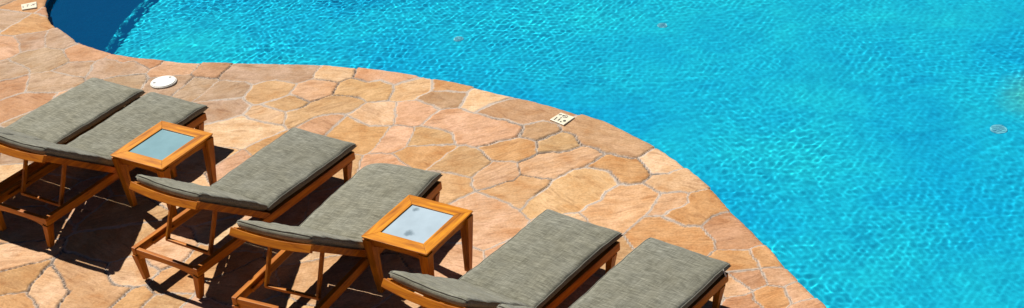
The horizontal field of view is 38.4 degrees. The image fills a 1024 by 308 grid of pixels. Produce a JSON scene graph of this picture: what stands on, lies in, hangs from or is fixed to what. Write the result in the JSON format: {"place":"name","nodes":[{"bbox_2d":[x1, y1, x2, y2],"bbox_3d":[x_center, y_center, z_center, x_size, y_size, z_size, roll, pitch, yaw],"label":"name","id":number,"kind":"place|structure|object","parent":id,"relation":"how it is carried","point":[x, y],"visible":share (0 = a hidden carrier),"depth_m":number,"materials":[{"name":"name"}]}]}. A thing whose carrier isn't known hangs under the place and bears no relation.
{"place":"outdoors","nodes":[
{"label":"outdoors","id":0,"kind":"place"},
{"bbox_2d":[0,0,825,307],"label":"pool deck","id":1,"kind":"structure","parent":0,"point":[506,168],"depth_m":12.15,"materials":[{"name":"stone"}]},
{"bbox_2d":[21,2,36,10],"bbox_3d":[-5.297,-1.617,16.107,0.166,0.024,0.171,-13,31,-12],"label":"depth marker tile","id":2,"kind":"object","parent":1,"relation":"on","point":[31,5],"visible":1,"depth_m":16.09,"materials":[{"name":"white tile"}]},
{"bbox_2d":[0,78,144,191],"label":"sun lounger","id":3,"kind":"object","parent":1,"relation":"on","point":[69,116],"visible":0.66,"depth_m":12.97,"materials":[{"name":"grey fabric"}]},
{"bbox_2d":[0,92,208,247],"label":"sun lounger","id":4,"kind":"object","parent":1,"relation":"on","point":[96,147],"visible":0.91,"depth_m":12.15,"materials":[{"name":"grey fabric"}]},
{"bbox_2d":[110,121,216,217],"bbox_3d":[-2.848,0.137,12.160,0.572,0.510,0.620,13,35,29],"label":"side table","id":5,"kind":"object","parent":1,"relation":"on","point":[162,149],"visible":0.95,"depth_m":12.04,"materials":[{"name":"brown wood"}]},
{"bbox_2d":[150,76,176,88],"bbox_3d":[-3.365,-0.696,14.183,0.260,0.030,0.260,-5,30,0],"label":"skimmer lid","id":6,"kind":"object","parent":1,"relation":"on","point":[162,82],"visible":1,"depth_m":14.15,"materials":[{"name":"white plastic"}]},
{"bbox_2d":[129,128,356,298],"bbox_3d":[-2.093,0.225,11.570,0.690,0.823,1.948,14,35,30],"label":"sun lounger","id":7,"kind":"object","parent":1,"relation":"on","point":[278,177],"visible":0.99,"depth_m":11.51,"materials":[{"name":"grey fabric"}]},
{"bbox_2d":[229,163,442,307],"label":"sun lounger","id":8,"kind":"object","parent":1,"relation":"on","point":[344,218],"visible":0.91,"depth_m":10.93,"materials":[{"name":"grey fabric"}]},
{"bbox_2d":[361,195,472,300],"bbox_3d":[-0.665,0.723,10.791,0.572,0.510,0.620,13,35,29],"label":"side table","id":9,"kind":"object","parent":1,"relation":"on","point":[423,230],"visible":0.94,"depth_m":10.66,"materials":[{"name":"brown wood"}]},
{"bbox_2d":[381,209,622,307],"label":"sun lounger","id":10,"kind":"object","parent":1,"relation":"on","point":[547,258],"visible":0.97,"depth_m":10.29,"materials":[{"name":"grey fabric"}]},
{"bbox_2d":[550,113,574,125],"bbox_3d":[0.441,-0.304,12.897,0.166,0.025,0.160,20,39,37],"label":"depth marker tile","id":11,"kind":"object","parent":1,"relation":"on","point":[562,119],"visible":1,"depth_m":12.88,"materials":[{"name":"white tile"}]},
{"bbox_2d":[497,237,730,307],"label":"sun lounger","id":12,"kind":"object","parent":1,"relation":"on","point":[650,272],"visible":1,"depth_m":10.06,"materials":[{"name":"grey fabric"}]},
{"bbox_2d":[46,0,1023,307],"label":"pool water","id":13,"kind":"structure","parent":0,"point":[850,152],"depth_m":13.37,"materials":[{"name":"blue liquid"}]}
]}

